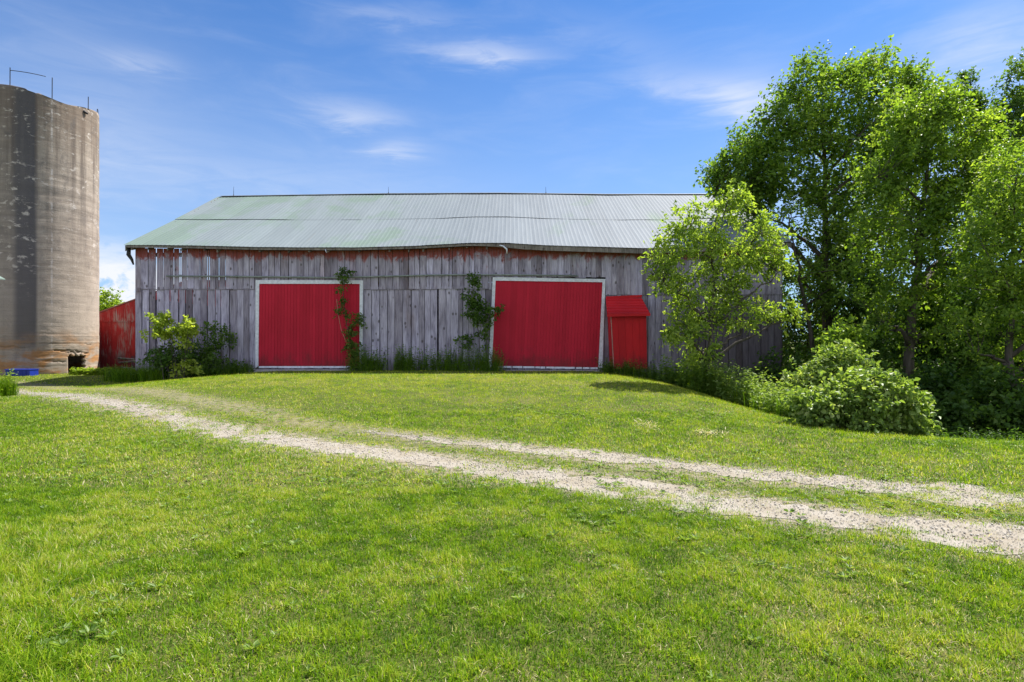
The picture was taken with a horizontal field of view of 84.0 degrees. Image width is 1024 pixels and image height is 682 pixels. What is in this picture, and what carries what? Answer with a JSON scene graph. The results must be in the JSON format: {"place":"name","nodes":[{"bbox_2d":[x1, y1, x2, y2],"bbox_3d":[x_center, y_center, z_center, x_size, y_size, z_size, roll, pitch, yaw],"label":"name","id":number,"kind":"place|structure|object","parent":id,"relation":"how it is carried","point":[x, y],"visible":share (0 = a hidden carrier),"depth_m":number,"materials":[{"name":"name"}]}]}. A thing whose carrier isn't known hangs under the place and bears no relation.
{"place":"outdoors","nodes":[
{"label":"outdoors","id":0,"kind":"place"},
{"bbox_2d":[5,369,38,375],"bbox_3d":[-22.571,1.458,26.210,1.155,0.343,0.540,0,0,0],"label":"blue bin","id":1,"kind":"object","parent":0,"point":[24,372],"visible":0.86,"depth_m":25.97,"materials":[{"name":"plastic"}]},
{"bbox_2d":[0,342,1023,681],"bbox_3d":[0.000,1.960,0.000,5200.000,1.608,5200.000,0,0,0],"label":"lawn ground","id":2,"kind":"structure","parent":0,"point":[174,396],"depth_m":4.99,"materials":[{"name":"green plant"}]},
{"bbox_2d":[0,369,24,395],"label":"grass clump","id":3,"kind":"object","parent":2,"relation":"on","point":[8,388],"visible":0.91,"depth_m":16.26,"materials":[{"name":"green plant"}]},
{"bbox_2d":[0,68,99,374],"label":"silo","id":4,"kind":"object","parent":2,"relation":"on","point":[49,233],"visible":0.91,"depth_m":27.32,"materials":[{"name":"concrete"}]},
{"bbox_2d":[68,367,114,374],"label":"weed clump","id":5,"kind":"object","parent":2,"relation":"on","point":[85,371],"visible":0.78,"depth_m":26.73,"materials":[{"name":"green plant"}]},
{"bbox_2d":[99,287,123,310],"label":"tree","id":6,"kind":"object","parent":2,"relation":"on","point":[107,301],"visible":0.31,"depth_m":47.49,"materials":[{"name":"green plant"}]},
{"bbox_2d":[97,358,171,382],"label":"grass clump","id":7,"kind":"object","parent":2,"relation":"on","point":[130,374],"visible":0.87,"depth_m":21.87,"materials":[{"name":"green plant"}]},
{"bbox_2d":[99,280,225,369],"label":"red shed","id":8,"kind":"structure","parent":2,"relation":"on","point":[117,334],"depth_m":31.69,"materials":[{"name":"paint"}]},
{"bbox_2d":[139,309,204,378],"bbox_3d":[-12.734,0.158,21.331,2.391,2.711,1.191,0,0,0],"label":"shrub","id":9,"kind":"object","parent":2,"relation":"on","point":[184,330],"visible":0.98,"depth_m":21.21,"materials":[{"name":"green plant"}]},
{"bbox_2d":[136,336,223,378],"bbox_3d":[-12.646,0.781,21.909,3.140,1.942,2.384,0,0,0],"label":"shrub","id":10,"kind":"object","parent":2,"relation":"on","point":[166,358],"visible":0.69,"depth_m":21.62,"materials":[{"name":"green plant"}]},
{"bbox_2d":[197,320,243,373],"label":"shrub","id":11,"kind":"object","parent":2,"relation":"on","point":[220,342],"visible":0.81,"depth_m":22.23,"materials":[{"name":"green plant"}]},
{"bbox_2d":[188,358,255,377],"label":"weed clump","id":12,"kind":"object","parent":2,"relation":"on","point":[220,370],"visible":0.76,"depth_m":22.02,"materials":[{"name":"green plant"}]},
{"bbox_2d":[342,344,393,371],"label":"weed clump","id":13,"kind":"object","parent":2,"relation":"on","point":[370,364],"visible":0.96,"depth_m":22.14,"materials":[{"name":"green plant"}]},
{"bbox_2d":[390,344,420,370],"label":"weed clump","id":14,"kind":"object","parent":2,"relation":"on","point":[405,364],"visible":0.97,"depth_m":22.21,"materials":[{"name":"green plant"}]},
{"bbox_2d":[124,187,791,395],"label":"barn","id":15,"kind":"structure","parent":2,"relation":"on","point":[564,280],"depth_m":22.86,"materials":[{"name":"galvanised steel"},{"name":"weathered wood"},{"name":"red paint"}]},
{"bbox_2d":[255,280,362,367],"bbox_3d":[-8.133,-0.676,22.834,4.315,3.542,0.063,0,0,0],"label":"door","id":16,"kind":"structure","parent":15,"relation":"in","point":[295,327],"depth_m":22.84,"materials":[{"name":"red paint"}]},
{"bbox_2d":[332,266,367,361],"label":"climbing vine","id":17,"kind":"object","parent":15,"relation":"attached to","point":[349,330],"visible":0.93,"depth_m":22.41,"materials":[{"name":"green plant"}]},
{"bbox_2d":[453,271,505,360],"bbox_3d":[-1.296,-0.752,22.392,2.099,3.953,0.845,0,0,0],"label":"climbing vine","id":18,"kind":"object","parent":15,"relation":"attached to","point":[474,303],"visible":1,"depth_m":22.32,"materials":[{"name":"green plant"}]},
{"bbox_2d":[489,277,605,368],"bbox_3d":[1.404,-0.715,22.834,4.688,3.696,0.063,0,0,0],"label":"door","id":19,"kind":"structure","parent":15,"relation":"in","point":[553,323],"depth_m":22.84,"materials":[{"name":"red paint"}]},
{"bbox_2d":[415,343,506,371],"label":"weed clump","id":20,"kind":"object","parent":2,"relation":"on","point":[447,364],"visible":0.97,"depth_m":22.09,"materials":[{"name":"green plant"}]},
{"bbox_2d":[595,355,668,382],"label":"weed clump","id":21,"kind":"object","parent":2,"relation":"on","point":[649,374],"visible":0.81,"depth_m":21.53,"materials":[{"name":"green plant"}]},
{"bbox_2d":[628,418,658,431],"bbox_3d":[2.445,1.509,10.258,0.583,0.110,1.635,0,0,-5],"label":"dry straw","id":22,"kind":"object","parent":2,"relation":"on","point":[646,424],"visible":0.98,"depth_m":10.33,"materials":[{"name":"beige plant"}]},
{"bbox_2d":[652,354,716,395],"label":"weed clump","id":23,"kind":"object","parent":2,"relation":"on","point":[692,379],"visible":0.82,"depth_m":18.18,"materials":[{"name":"green plant"}]},
{"bbox_2d":[695,427,727,437],"bbox_3d":[3.354,1.533,9.600,0.694,0.082,0.978,0,0,28],"label":"dry straw","id":24,"kind":"object","parent":2,"relation":"on","point":[700,432],"visible":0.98,"depth_m":9.58,"materials":[{"name":"beige plant"}]},
{"bbox_2d":[637,178,811,378],"bbox_3d":[6.638,-1.621,18.014,5.358,6.942,2.260,0,0,0],"label":"young tree","id":25,"kind":"object","parent":2,"relation":"on","point":[717,244],"visible":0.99,"depth_m":17.84,"materials":[{"name":"green plant"}]},
{"bbox_2d":[689,356,785,408],"bbox_3d":[6.680,1.311,17.237,2.351,1.776,4.824,0,0,0],"label":"weed clump","id":26,"kind":"object","parent":2,"relation":"on","point":[725,387],"visible":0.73,"depth_m":17.00,"materials":[{"name":"green plant"}]},
{"bbox_2d":[742,379,813,417],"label":"weed clump","id":27,"kind":"object","parent":2,"relation":"on","point":[773,404],"visible":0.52,"depth_m":13.31,"materials":[{"name":"green plant"}]},
{"bbox_2d":[751,339,816,391],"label":"thicket","id":28,"kind":"object","parent":2,"relation":"on","point":[788,366],"visible":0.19,"depth_m":22.03,"materials":[{"name":"green plant"}]},
{"bbox_2d":[749,191,852,355],"bbox_3d":[12.257,-1.652,23.562,4.558,9.073,2.592,0,0,0],"label":"slanting tree","id":29,"kind":"object","parent":2,"relation":"on","point":[791,280],"visible":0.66,"depth_m":23.51,"materials":[{"name":"green plant"}]},
{"bbox_2d":[782,244,850,370],"bbox_3d":[14.212,-0.845,26.907,5.115,7.405,4.211,0,0,0],"label":"understorey tree","id":30,"kind":"object","parent":2,"relation":"on","point":[794,336],"visible":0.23,"depth_m":26.67,"materials":[{"name":"green plant"}]},
{"bbox_2d":[693,34,951,334],"bbox_3d":[13.657,-5.039,24.627,11.560,15.807,6.803,0,0,0],"label":"maple tree","id":31,"kind":"object","parent":2,"relation":"on","point":[769,178],"visible":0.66,"depth_m":23.97,"materials":[{"name":"green plant"}]},
{"bbox_2d":[773,338,881,395],"bbox_3d":[7.758,1.132,14.015,2.749,2.428,1.759,0,0,0],"label":"bush","id":32,"kind":"object","parent":2,"relation":"on","point":[831,362],"visible":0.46,"depth_m":13.81,"materials":[{"name":"green plant"}]},
{"bbox_2d":[809,314,879,361],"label":"sapling","id":33,"kind":"object","parent":2,"relation":"on","point":[858,337],"visible":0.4,"depth_m":14.89,"materials":[{"name":"green plant"}]},
{"bbox_2d":[799,256,909,368],"bbox_3d":[14.520,-0.411,23.781,4.632,6.535,3.924,0,0,0],"label":"understorey tree","id":34,"kind":"object","parent":2,"relation":"on","point":[853,309],"visible":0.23,"depth_m":23.46,"materials":[{"name":"green plant"}]},
{"bbox_2d":[781,361,944,436],"bbox_3d":[6.700,1.281,10.867,2.857,1.814,2.058,0,0,-23],"label":"bush","id":35,"kind":"object","parent":2,"relation":"on","point":[877,399],"visible":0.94,"depth_m":10.48,"materials":[{"name":"green plant"}]},
{"bbox_2d":[803,341,934,390],"bbox_3d":[12.087,1.482,19.011,4.847,3.070,3.130,0,0,0],"label":"thicket","id":36,"kind":"object","parent":2,"relation":"on","point":[884,363],"visible":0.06,"depth_m":18.65,"materials":[{"name":"green plant"}]},
{"bbox_2d":[804,279,979,340],"bbox_3d":[22.159,-0.523,32.795,10.834,6.764,4.935,0,0,0],"label":"understorey tree","id":37,"kind":"object","parent":2,"relation":"on","point":[888,312],"depth_m":32.68,"materials":[{"name":"green plant"}]},
{"bbox_2d":[830,74,1023,376],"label":"maple tree","id":38,"kind":"object","parent":2,"relation":"on","point":[913,131],"visible":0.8,"depth_m":18.19,"materials":[{"name":"green plant"}]},
{"bbox_2d":[870,245,999,375],"bbox_3d":[15.670,-0.385,20.894,5.285,6.476,4.070,0,0,0],"label":"understorey tree","id":39,"kind":"object","parent":2,"relation":"on","point":[932,351],"visible":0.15,"depth_m":20.71,"materials":[{"name":"green plant"}]},
{"bbox_2d":[899,348,979,426],"bbox_3d":[12.148,1.665,16.459,3.509,2.908,2.773,0,0,0],"label":"thicket","id":40,"kind":"object","parent":2,"relation":"on","point":[941,382],"visible":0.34,"depth_m":16.16,"materials":[{"name":"green plant"}]},
{"bbox_2d":[934,65,993,289],"bbox_3d":[20.033,-4.624,25.196,2.904,14.974,3.270,0,0,40],"label":"spire tree","id":41,"kind":"object","parent":2,"relation":"on","point":[981,95],"visible":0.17,"depth_m":24.74,"materials":[{"name":"green plant"}]},
{"bbox_2d":[917,288,1023,402],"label":"understorey tree","id":42,"kind":"object","parent":2,"relation":"on","point":[961,364],"visible":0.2,"depth_m":18.22,"materials":[{"name":"green plant"}]},
{"bbox_2d":[930,358,1023,440],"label":"thicket","id":43,"kind":"object","parent":2,"relation":"on","point":[1001,409],"visible":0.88,"depth_m":14.28,"materials":[{"name":"green plant"}]},
{"bbox_2d":[930,425,1023,440],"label":"weed clump","id":44,"kind":"object","parent":2,"relation":"on","point":[1010,436],"visible":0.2,"depth_m":11.05,"materials":[{"name":"green plant"}]},
{"bbox_2d":[933,136,1023,435],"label":"maple tree","id":45,"kind":"object","parent":2,"relation":"on","point":[1007,289],"visible":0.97,"depth_m":14.78,"materials":[{"name":"green plant"}]},
{"bbox_2d":[956,47,1023,302],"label":"maple tree","id":46,"kind":"object","parent":2,"relation":"on","point":[1016,101],"visible":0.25,"depth_m":23.80,"materials":[{"name":"green plant"}]},
{"bbox_2d":[0,0,1023,333],"label":"sky","id":47,"kind":"structure","parent":0,"point":[197,102],"materials":[{"name":"blue"}]},
{"bbox_2d":[16,388,1023,566],"bbox_3d":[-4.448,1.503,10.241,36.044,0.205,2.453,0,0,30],"label":"gravel track","id":48,"kind":"structure","parent":0,"point":[1019,535],"depth_m":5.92,"materials":[{"name":"beige gravel"}]},
{"bbox_2d":[379,433,1023,509],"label":"gravel track","id":49,"kind":"structure","parent":0,"point":[741,474],"depth_m":6.64,"materials":[{"name":"beige gravel"}]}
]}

